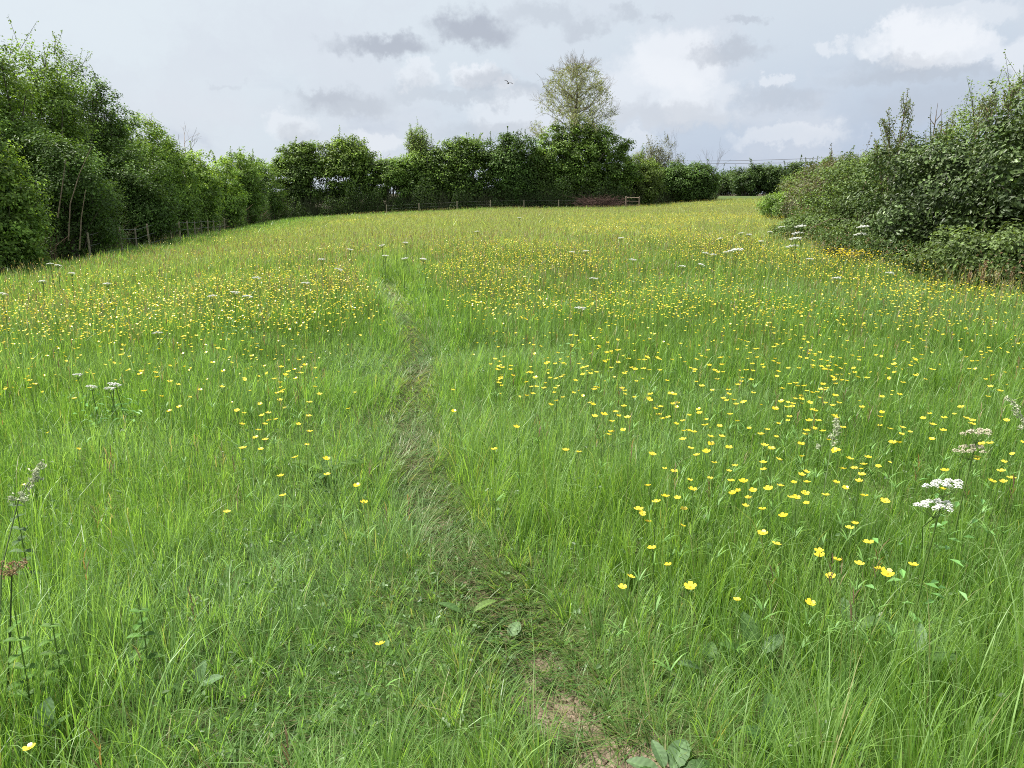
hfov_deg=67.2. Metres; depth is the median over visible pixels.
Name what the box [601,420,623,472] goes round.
buttercup
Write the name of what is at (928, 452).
buttercup
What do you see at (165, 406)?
buttercup
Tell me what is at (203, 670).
broad leaved weed
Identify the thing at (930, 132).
thorn bush
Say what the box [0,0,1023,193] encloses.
sky
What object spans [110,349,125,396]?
buttercup
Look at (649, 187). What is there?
hedge bush
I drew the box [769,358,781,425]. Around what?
buttercup
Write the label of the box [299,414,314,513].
buttercup
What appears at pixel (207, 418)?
buttercup
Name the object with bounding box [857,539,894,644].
buttercup
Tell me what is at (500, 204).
hedge foot weeds
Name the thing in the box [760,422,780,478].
buttercup
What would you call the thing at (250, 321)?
cow parsley
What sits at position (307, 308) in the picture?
cow parsley
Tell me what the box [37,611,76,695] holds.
nettle
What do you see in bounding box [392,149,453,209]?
hedge bush
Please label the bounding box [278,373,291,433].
buttercup
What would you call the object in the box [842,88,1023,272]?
ivy bush
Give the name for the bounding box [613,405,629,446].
buttercup
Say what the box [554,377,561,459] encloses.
buttercup
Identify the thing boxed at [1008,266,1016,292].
dock seed spike
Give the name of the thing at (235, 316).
cow parsley
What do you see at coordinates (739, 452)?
buttercup
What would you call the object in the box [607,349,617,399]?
buttercup
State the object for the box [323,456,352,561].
buttercup
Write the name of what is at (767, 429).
buttercup
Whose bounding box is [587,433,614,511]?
buttercup
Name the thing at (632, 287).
cow parsley
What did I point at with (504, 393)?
buttercup
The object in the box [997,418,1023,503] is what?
buttercup
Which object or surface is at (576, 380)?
buttercup
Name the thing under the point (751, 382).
buttercup
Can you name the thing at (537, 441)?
buttercup
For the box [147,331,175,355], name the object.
cow parsley
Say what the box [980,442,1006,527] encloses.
buttercup
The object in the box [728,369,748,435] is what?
buttercup
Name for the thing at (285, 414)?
buttercup
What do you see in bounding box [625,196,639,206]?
wooden stile
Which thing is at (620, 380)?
buttercup
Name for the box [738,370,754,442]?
buttercup
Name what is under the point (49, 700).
broad leaved weed
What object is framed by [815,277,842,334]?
cow parsley
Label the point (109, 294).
cow parsley
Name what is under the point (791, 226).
bramble
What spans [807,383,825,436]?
buttercup
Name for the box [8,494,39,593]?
nettle
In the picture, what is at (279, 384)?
buttercup
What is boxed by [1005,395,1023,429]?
seed grass stalk
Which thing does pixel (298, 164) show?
hedge bush
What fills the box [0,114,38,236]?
hedge tree
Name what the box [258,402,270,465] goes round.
buttercup
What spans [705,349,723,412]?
buttercup
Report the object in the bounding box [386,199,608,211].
wire fence
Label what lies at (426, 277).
cow parsley
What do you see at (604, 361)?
buttercup
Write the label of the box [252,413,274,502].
buttercup
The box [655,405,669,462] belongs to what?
buttercup
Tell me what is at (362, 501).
buttercup
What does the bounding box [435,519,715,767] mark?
soil crumbs
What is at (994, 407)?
buttercup
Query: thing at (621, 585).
buttercup
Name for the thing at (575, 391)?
buttercup
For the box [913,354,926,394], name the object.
buttercup
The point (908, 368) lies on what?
buttercup
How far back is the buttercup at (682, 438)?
3.34 m
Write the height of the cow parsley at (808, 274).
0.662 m
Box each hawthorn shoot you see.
[871,138,890,217]
[877,107,909,193]
[880,88,914,210]
[929,118,955,147]
[937,111,959,150]
[969,103,988,153]
[977,93,998,186]
[1000,83,1021,165]
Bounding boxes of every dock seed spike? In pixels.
[981,260,988,286]
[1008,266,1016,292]
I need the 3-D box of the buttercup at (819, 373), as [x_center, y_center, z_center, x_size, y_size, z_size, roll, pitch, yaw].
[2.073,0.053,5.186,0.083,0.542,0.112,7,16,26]
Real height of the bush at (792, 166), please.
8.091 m
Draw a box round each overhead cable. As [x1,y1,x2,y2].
[672,161,836,163]
[732,151,938,160]
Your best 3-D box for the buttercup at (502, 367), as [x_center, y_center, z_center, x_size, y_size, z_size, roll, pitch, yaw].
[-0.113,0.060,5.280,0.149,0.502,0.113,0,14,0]
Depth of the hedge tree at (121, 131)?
34.16 m
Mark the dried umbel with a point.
(14, 570)
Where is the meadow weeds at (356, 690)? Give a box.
[0,266,1023,767]
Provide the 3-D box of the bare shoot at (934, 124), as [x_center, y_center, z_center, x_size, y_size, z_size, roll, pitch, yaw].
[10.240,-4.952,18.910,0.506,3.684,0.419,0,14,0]
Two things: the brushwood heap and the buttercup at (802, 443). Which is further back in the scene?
the brushwood heap
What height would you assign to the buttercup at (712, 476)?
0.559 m
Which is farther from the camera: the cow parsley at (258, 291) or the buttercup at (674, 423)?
the cow parsley at (258, 291)
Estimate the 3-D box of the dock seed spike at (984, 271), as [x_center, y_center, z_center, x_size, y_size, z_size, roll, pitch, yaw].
[6.582,-1.402,10.777,0.076,0.660,0.068,11,18,37]
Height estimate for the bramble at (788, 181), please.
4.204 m
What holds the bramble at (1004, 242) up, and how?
on the ground at (516, 654)
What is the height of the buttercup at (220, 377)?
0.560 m
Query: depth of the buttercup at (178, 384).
4.72 m
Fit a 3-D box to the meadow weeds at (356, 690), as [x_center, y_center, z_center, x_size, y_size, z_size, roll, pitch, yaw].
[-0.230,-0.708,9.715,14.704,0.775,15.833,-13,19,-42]
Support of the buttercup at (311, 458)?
on the ground at (516, 654)
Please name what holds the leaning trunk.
on the ground at (516, 654)
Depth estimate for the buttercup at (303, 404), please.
5.07 m
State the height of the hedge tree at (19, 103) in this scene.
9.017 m
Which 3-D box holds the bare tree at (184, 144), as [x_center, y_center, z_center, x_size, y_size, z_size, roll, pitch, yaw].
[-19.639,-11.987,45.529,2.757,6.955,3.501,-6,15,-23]
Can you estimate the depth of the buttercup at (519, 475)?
3.70 m
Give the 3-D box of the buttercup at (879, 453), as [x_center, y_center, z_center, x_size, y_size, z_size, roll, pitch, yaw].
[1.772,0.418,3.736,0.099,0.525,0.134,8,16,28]
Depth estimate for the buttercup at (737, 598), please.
2.46 m
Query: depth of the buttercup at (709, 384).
5.04 m
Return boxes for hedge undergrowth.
[0,184,725,273]
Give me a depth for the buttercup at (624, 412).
4.40 m
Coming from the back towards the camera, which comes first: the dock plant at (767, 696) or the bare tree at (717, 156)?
the bare tree at (717, 156)
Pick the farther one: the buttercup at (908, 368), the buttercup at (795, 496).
the buttercup at (908, 368)
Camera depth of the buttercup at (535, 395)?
4.83 m
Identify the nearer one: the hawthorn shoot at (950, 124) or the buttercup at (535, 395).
the buttercup at (535, 395)
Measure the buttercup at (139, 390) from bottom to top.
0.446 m
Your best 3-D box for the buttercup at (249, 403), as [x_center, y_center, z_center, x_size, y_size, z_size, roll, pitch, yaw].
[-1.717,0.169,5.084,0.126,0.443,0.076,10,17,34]
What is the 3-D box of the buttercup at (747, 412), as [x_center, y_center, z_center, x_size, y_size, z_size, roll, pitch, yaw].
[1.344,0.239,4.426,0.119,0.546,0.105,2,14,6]
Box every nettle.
[3,610,48,719]
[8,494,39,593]
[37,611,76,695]
[126,598,163,686]
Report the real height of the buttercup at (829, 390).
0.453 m
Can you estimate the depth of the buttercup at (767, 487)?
2.99 m
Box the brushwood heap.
[564,194,637,207]
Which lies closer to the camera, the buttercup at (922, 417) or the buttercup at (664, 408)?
the buttercup at (922, 417)
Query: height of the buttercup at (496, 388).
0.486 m
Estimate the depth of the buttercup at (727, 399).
4.54 m
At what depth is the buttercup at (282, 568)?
2.86 m
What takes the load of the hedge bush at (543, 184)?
on the ground at (516, 654)
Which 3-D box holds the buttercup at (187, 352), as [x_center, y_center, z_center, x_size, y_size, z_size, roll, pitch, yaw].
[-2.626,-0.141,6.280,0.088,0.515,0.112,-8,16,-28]
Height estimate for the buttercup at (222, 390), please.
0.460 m
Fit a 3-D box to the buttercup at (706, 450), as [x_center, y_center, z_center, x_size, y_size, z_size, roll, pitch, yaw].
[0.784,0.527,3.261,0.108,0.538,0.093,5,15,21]
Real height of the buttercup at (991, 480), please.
0.547 m
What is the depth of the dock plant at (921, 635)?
2.50 m
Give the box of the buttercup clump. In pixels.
[815,248,877,272]
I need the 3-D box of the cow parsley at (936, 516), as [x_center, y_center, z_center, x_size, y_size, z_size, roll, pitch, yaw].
[1.384,0.630,2.640,0.310,0.656,0.304,0,14,0]
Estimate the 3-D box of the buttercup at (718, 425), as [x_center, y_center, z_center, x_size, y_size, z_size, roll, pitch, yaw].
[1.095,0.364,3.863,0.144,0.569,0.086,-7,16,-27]
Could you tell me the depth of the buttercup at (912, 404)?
4.52 m
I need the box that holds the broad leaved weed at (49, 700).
[35,696,72,761]
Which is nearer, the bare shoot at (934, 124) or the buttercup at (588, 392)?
the buttercup at (588, 392)
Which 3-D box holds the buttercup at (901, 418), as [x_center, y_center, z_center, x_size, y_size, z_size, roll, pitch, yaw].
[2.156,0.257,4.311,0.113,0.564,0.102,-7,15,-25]
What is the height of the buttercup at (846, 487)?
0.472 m
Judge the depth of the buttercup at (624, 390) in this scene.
4.61 m
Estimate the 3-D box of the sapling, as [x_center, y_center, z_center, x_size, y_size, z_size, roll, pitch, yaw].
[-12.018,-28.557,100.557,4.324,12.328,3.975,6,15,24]
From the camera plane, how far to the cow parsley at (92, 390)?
5.19 m
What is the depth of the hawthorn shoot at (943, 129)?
18.39 m
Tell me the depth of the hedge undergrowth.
97.65 m
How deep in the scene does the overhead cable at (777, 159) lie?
249.38 m
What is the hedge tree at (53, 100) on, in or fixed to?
on the ground at (516, 654)
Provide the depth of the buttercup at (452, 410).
4.34 m
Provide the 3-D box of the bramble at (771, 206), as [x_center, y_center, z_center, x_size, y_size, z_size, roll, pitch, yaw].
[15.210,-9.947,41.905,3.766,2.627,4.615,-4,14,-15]
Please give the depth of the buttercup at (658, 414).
4.11 m
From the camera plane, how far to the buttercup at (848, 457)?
3.18 m
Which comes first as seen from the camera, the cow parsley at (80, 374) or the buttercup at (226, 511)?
the buttercup at (226, 511)
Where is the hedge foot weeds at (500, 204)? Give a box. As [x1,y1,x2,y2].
[0,172,1023,296]
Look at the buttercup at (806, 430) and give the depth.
3.71 m
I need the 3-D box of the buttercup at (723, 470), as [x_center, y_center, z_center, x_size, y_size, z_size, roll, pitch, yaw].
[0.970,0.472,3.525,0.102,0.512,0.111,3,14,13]
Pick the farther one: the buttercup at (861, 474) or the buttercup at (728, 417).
the buttercup at (728, 417)
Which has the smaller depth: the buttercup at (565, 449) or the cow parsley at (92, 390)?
the buttercup at (565, 449)
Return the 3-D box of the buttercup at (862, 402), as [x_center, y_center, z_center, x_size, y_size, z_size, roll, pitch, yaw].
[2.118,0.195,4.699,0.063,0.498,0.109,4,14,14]
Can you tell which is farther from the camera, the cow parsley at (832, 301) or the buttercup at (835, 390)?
the cow parsley at (832, 301)
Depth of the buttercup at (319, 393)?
4.77 m
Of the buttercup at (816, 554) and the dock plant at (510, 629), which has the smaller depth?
the buttercup at (816, 554)
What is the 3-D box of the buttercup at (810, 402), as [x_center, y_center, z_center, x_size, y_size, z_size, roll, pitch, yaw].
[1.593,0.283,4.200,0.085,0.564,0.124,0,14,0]
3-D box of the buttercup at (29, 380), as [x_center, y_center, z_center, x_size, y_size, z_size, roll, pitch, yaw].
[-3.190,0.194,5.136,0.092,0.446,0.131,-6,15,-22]
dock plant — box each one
[293,455,368,484]
[438,599,496,627]
[484,622,520,646]
[626,739,712,767]
[677,641,734,682]
[718,611,784,675]
[738,693,822,767]
[829,597,885,645]
[877,618,963,687]
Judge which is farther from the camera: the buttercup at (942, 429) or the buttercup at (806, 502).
the buttercup at (942, 429)
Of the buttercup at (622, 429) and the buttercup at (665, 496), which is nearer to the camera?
the buttercup at (665, 496)
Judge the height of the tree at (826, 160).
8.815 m
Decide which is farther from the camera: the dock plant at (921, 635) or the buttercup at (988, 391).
the buttercup at (988, 391)
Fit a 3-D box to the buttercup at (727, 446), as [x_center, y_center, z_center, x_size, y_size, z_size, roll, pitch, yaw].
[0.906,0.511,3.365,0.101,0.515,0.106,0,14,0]
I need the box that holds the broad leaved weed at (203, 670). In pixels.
[166,660,222,705]
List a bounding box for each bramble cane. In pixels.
[801,215,859,240]
[853,170,879,220]
[859,174,889,221]
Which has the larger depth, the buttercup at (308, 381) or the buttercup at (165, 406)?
the buttercup at (308, 381)
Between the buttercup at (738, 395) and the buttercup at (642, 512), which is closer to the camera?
the buttercup at (642, 512)
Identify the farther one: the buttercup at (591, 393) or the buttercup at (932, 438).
the buttercup at (591, 393)
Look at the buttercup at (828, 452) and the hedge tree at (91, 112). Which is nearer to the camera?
the buttercup at (828, 452)
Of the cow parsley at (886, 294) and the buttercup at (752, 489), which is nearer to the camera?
the buttercup at (752, 489)
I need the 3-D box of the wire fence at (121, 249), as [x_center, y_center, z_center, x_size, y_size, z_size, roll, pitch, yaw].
[-16.281,-7.282,37.817,0.113,1.726,27.142,-3,14,-11]
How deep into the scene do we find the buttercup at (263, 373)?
5.51 m
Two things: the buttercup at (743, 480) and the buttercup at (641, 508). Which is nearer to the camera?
the buttercup at (641, 508)
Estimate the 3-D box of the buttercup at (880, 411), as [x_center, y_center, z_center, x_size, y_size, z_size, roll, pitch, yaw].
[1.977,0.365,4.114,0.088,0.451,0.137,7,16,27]
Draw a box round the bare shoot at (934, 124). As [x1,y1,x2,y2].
[925,104,941,170]
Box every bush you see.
[0,127,130,260]
[0,131,57,271]
[87,130,189,246]
[151,134,206,236]
[182,141,224,232]
[197,149,249,228]
[219,146,268,221]
[249,152,288,219]
[270,136,342,214]
[312,125,381,213]
[359,152,417,208]
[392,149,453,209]
[427,132,501,206]
[474,126,543,206]
[522,152,561,205]
[526,111,646,206]
[608,143,668,204]
[649,157,721,202]
[716,164,738,195]
[726,158,771,195]
[754,162,792,195]
[780,155,816,179]
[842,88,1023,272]
[856,107,970,223]
[918,49,1023,161]
[927,79,1023,255]
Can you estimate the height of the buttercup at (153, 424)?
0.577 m
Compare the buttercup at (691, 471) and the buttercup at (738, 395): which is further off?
the buttercup at (738, 395)
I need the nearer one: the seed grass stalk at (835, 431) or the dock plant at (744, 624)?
the dock plant at (744, 624)
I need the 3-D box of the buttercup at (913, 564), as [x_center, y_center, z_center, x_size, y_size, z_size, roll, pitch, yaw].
[1.208,0.777,2.424,0.092,0.459,0.108,-5,15,-18]
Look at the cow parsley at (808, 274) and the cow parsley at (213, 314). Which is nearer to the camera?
the cow parsley at (213, 314)
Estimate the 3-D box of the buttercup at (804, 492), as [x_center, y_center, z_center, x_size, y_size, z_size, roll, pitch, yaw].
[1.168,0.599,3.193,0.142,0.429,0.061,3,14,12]
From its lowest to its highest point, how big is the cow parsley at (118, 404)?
0.387 m
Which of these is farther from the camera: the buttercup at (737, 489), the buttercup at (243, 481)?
the buttercup at (243, 481)
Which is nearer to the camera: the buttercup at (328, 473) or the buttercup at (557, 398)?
the buttercup at (328, 473)
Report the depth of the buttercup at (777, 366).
5.42 m
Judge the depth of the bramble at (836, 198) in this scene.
20.64 m
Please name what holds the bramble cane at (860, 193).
attached to the bramble at (836, 198)
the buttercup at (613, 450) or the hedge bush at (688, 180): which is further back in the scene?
the hedge bush at (688, 180)
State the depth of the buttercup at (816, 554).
2.43 m
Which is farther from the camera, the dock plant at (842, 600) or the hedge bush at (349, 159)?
the hedge bush at (349, 159)
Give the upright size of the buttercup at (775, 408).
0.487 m
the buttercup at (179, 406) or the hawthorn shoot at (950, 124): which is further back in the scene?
the hawthorn shoot at (950, 124)
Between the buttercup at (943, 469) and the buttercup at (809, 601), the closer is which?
the buttercup at (809, 601)
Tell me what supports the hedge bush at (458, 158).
on the ground at (516, 654)
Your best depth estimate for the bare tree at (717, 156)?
115.69 m
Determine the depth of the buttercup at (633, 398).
5.13 m
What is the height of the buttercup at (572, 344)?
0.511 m
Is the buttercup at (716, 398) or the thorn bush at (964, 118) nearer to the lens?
the buttercup at (716, 398)
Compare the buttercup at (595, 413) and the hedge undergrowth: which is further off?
the hedge undergrowth
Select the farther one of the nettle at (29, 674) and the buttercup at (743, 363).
the buttercup at (743, 363)
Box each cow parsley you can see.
[0,292,18,337]
[63,373,110,406]
[73,385,125,429]
[82,382,132,438]
[92,387,142,431]
[103,283,119,316]
[111,383,151,430]
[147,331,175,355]
[196,294,222,347]
[226,291,252,345]
[240,295,270,354]
[252,276,266,316]
[291,282,322,340]
[334,268,353,318]
[382,255,386,289]
[419,258,430,290]
[558,307,591,371]
[589,277,607,323]
[625,259,640,294]
[669,265,689,300]
[689,263,704,299]
[722,248,742,289]
[785,237,801,277]
[792,225,805,259]
[796,258,817,288]
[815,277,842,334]
[854,225,868,264]
[865,478,967,633]
[871,272,900,317]
[914,428,995,568]
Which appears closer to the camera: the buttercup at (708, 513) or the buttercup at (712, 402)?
the buttercup at (708, 513)
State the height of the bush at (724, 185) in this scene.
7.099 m
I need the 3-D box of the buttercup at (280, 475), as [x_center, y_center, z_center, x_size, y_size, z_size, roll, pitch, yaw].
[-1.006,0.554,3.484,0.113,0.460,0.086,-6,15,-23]
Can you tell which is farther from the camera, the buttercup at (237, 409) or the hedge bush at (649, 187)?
the hedge bush at (649, 187)
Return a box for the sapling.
[403,121,435,208]
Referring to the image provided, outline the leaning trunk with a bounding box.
[57,148,90,249]
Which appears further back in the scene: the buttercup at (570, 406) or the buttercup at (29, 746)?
the buttercup at (570, 406)
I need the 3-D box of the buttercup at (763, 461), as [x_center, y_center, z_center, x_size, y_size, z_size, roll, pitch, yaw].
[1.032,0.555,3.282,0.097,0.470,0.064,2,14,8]
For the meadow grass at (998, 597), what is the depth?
3.71 m
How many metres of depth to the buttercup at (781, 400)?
4.20 m
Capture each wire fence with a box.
[86,218,224,255]
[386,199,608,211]
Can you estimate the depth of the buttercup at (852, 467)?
3.25 m
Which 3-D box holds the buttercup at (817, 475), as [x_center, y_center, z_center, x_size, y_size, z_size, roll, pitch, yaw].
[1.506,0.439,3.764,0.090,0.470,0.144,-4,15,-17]
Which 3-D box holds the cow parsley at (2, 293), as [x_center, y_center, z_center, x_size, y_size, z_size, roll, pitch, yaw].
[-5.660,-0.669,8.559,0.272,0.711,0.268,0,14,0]
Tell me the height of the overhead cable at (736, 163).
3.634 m
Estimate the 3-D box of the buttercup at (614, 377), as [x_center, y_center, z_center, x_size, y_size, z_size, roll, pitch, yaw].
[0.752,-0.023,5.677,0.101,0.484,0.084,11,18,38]
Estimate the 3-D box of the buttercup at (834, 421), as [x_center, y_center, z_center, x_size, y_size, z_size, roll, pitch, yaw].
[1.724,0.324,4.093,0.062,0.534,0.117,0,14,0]
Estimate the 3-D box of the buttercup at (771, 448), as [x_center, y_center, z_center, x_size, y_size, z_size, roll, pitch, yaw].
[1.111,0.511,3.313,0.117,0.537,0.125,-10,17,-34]
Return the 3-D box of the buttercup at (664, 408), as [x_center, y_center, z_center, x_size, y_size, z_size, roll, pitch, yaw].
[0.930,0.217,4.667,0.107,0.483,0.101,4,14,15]
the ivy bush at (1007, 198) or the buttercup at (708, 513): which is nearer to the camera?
the buttercup at (708, 513)
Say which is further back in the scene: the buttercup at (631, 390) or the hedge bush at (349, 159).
the hedge bush at (349, 159)
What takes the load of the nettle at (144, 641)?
on the ground at (516, 654)
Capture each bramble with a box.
[753,176,808,220]
[767,206,850,245]
[774,156,842,192]
[777,132,899,216]
[777,158,830,192]
[789,139,922,242]
[817,210,944,270]
[881,212,1023,294]
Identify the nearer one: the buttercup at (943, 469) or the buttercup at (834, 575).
the buttercup at (834, 575)
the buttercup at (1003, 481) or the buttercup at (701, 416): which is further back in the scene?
the buttercup at (701, 416)
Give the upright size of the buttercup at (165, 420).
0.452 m
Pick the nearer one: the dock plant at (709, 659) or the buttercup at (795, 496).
the dock plant at (709, 659)
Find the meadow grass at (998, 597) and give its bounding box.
[0,197,1023,767]
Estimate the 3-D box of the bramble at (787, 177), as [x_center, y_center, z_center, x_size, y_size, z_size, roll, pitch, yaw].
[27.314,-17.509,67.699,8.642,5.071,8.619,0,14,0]
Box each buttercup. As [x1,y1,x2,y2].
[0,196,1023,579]
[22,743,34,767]
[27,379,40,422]
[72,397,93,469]
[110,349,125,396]
[132,370,143,419]
[137,372,162,448]
[151,371,172,432]
[159,395,171,452]
[172,405,190,497]
[176,383,191,449]
[183,335,192,372]
[199,388,213,457]
[206,361,214,431]
[216,347,223,403]
[217,369,229,417]
[221,510,247,616]
[230,408,251,463]
[232,446,252,526]
[244,377,253,425]
[250,349,266,408]
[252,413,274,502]
[253,422,272,487]
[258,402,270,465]
[258,438,267,504]
[262,418,283,491]
[266,392,282,480]
[268,493,288,620]
[272,365,284,420]
[277,391,295,434]
[277,455,299,530]
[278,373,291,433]
[279,370,293,419]
[279,389,287,452]
[290,372,306,417]
[293,363,310,426]
[293,422,306,496]
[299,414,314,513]
[299,430,316,525]
[301,356,312,414]
[306,401,321,499]
[310,386,328,449]
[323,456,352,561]
[344,408,354,475]
[353,483,378,578]
[374,641,399,723]
[451,389,468,473]
[489,363,499,424]
[490,356,504,401]
[491,447,506,536]
[493,358,501,406]
[497,365,515,410]
[497,374,517,438]
[500,365,514,407]
[509,425,531,486]
[521,381,533,438]
[529,376,540,445]
[531,392,541,472]
[552,374,564,445]
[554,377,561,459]
[559,448,581,519]
[562,391,575,441]
[569,334,584,380]
[571,363,580,423]
[572,373,584,433]
[582,365,597,421]
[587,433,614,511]
[588,372,597,421]
[588,386,609,469]
[589,342,608,385]
[589,386,602,442]
[592,412,613,476]
[597,345,601,402]
[597,351,607,417]
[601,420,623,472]
[604,574,634,674]
[606,367,616,429]
[606,583,627,671]
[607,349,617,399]
[608,349,620,403]
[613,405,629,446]
[614,358,630,399]
[616,387,635,447]
[617,367,632,418]
[620,415,630,461]
[624,380,641,447]
[626,368,637,414]
[631,356,647,414]
[633,510,655,628]
[634,499,659,611]
[636,397,652,469]
[641,407,661,468]
[641,545,661,650]
[642,355,655,407]
[642,452,666,510]
[646,469,676,596]
[648,393,664,469]
[653,356,661,409]
[653,581,695,734]
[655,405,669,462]
[658,379,672,428]
[661,494,680,587]
[661,562,684,671]
[663,392,676,444]
[669,401,680,450]
[669,429,692,505]
[673,437,699,511]
[674,419,696,491]
[674,495,693,567]
[677,411,704,492]
[679,343,686,398]
[680,486,706,563]
[682,361,695,394]
[683,446,699,537]
[688,478,701,570]
[689,449,709,538]
[691,356,705,409]
[693,381,705,453]
[695,384,710,454]
[701,424,722,484]
[701,461,716,542]
[704,371,719,433]
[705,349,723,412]
[707,364,718,418]
[707,434,719,526]
[707,490,735,589]
[709,369,724,432]
[712,445,732,546]
[715,434,729,514]
[717,400,746,482]
[718,384,739,457]
[719,397,735,442]
[721,464,748,551]
[722,597,754,684]
[724,389,735,428]
[727,479,748,586]
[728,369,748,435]
[730,420,750,497]
[736,341,748,402]
[736,377,743,448]
[736,378,756,465]
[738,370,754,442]
[738,478,751,549]
[746,363,754,401]
[747,348,758,404]
[747,541,786,652]
[748,432,763,508]
[748,460,766,523]
[749,468,768,568]
[753,348,763,404]
[757,443,787,548]
[757,485,780,554]
[757,529,776,681]
[759,428,776,485]
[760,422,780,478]
[762,406,792,471]
[763,370,780,410]
[763,512,787,623]
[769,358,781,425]
[771,457,791,537]
[772,343,783,405]
[775,375,783,451]
[775,382,797,452]
[776,402,796,464]
[779,367,799,416]
[781,480,814,540]
[782,470,809,550]
[783,495,808,591]
[785,397,803,458]
[786,472,805,552]
[786,598,820,679]
[790,385,804,469]
[792,419,820,482]
[794,409,817,491]
[796,353,816,423]
[798,385,814,455]
[798,442,817,546]
[799,419,812,493]
[801,552,830,672]
[802,493,828,581]
[804,391,823,459]
[805,353,812,384]
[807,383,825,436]
[808,548,837,692]
[810,480,839,575]
[812,430,830,509]
[813,404,839,493]
[814,351,827,401]
[817,359,833,418]
[817,387,831,438]
[818,388,828,451]
[819,414,836,490]
[820,356,833,401]
[820,557,851,668]
[823,375,836,431]
[826,360,839,436]
[827,374,843,417]
[828,401,847,488]
[829,394,841,477]
[830,456,853,553]
[832,380,851,441]
[832,448,857,532]
[834,357,846,396]
[838,560,869,667]
[840,375,860,450]
[840,472,867,574]
[842,478,863,559]
[843,463,866,518]
[843,521,868,635]
[845,355,860,408]
[847,406,863,494]
[848,371,861,432]
[852,568,896,671]
[855,377,869,450]
[856,498,889,583]
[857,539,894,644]
[862,354,877,402]
[865,395,885,485]
[865,440,895,519]
[866,415,892,511]
[876,410,889,488]
[878,432,903,498]
[882,363,896,411]
[882,562,918,678]
[888,441,905,513]
[895,381,904,471]
[900,416,925,502]
[905,341,912,398]
[905,374,917,443]
[910,423,936,494]
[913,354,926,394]
[918,413,932,481]
[919,369,935,426]
[925,368,933,436]
[925,428,950,511]
[926,416,947,498]
[939,405,969,484]
[939,468,959,572]
[947,419,977,496]
[962,422,983,506]
[963,455,996,583]
[967,360,981,416]
[967,442,989,533]
[976,469,1008,565]
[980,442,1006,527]
[983,374,993,409]
[985,385,1002,454]
[988,476,1016,549]
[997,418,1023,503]
[999,466,1023,551]
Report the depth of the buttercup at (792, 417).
4.42 m
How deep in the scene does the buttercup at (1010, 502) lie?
3.35 m
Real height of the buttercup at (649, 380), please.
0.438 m
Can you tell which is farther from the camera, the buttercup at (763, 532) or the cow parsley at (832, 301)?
the cow parsley at (832, 301)
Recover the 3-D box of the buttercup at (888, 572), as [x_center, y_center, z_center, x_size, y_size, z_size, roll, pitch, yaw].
[1.080,0.777,2.340,0.067,0.501,0.142,-10,17,-36]
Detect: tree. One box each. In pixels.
[0,17,66,198]
[0,30,97,202]
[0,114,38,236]
[39,31,119,207]
[71,69,148,180]
[119,112,190,218]
[173,127,198,193]
[525,49,619,144]
[633,131,685,202]
[699,148,728,175]
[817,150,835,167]
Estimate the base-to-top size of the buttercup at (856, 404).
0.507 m
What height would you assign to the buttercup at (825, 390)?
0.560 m
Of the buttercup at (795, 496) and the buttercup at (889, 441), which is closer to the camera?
the buttercup at (795, 496)
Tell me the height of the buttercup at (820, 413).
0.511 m
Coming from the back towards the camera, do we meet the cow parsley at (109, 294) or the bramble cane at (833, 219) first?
the bramble cane at (833, 219)
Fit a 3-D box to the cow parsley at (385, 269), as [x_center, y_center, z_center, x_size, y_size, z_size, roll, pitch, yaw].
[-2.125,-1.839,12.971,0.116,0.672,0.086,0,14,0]
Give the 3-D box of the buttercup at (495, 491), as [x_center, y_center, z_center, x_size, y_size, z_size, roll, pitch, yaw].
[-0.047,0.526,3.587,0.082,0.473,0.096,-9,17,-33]
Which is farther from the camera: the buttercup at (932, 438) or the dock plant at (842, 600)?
the buttercup at (932, 438)
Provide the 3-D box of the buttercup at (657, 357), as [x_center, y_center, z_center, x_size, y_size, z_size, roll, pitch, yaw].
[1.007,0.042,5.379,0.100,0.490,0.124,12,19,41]
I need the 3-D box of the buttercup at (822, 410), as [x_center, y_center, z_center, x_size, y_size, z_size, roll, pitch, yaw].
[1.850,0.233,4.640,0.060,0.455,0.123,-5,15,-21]
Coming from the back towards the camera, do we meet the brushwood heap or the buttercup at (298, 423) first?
the brushwood heap
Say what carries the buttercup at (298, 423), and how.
on the ground at (516, 654)
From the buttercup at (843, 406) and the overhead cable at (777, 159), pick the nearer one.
the buttercup at (843, 406)
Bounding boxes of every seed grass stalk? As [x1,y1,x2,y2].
[0,459,46,651]
[815,418,841,529]
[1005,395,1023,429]
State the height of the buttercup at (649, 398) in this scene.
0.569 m
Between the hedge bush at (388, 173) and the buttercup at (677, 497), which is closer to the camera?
the buttercup at (677, 497)
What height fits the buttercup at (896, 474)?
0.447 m
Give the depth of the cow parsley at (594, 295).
8.98 m
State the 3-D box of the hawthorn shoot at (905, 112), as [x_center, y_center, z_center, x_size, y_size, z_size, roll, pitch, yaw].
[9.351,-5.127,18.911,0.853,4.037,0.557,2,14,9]
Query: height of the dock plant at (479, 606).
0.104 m
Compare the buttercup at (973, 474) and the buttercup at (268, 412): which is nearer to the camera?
the buttercup at (973, 474)
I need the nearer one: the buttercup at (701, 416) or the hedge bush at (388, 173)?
the buttercup at (701, 416)
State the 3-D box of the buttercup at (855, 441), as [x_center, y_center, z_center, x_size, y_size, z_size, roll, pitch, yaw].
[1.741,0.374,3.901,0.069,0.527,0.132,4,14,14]
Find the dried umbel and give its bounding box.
[0,557,28,723]
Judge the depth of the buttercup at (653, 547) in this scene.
2.57 m
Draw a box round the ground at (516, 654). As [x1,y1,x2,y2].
[0,194,1023,767]

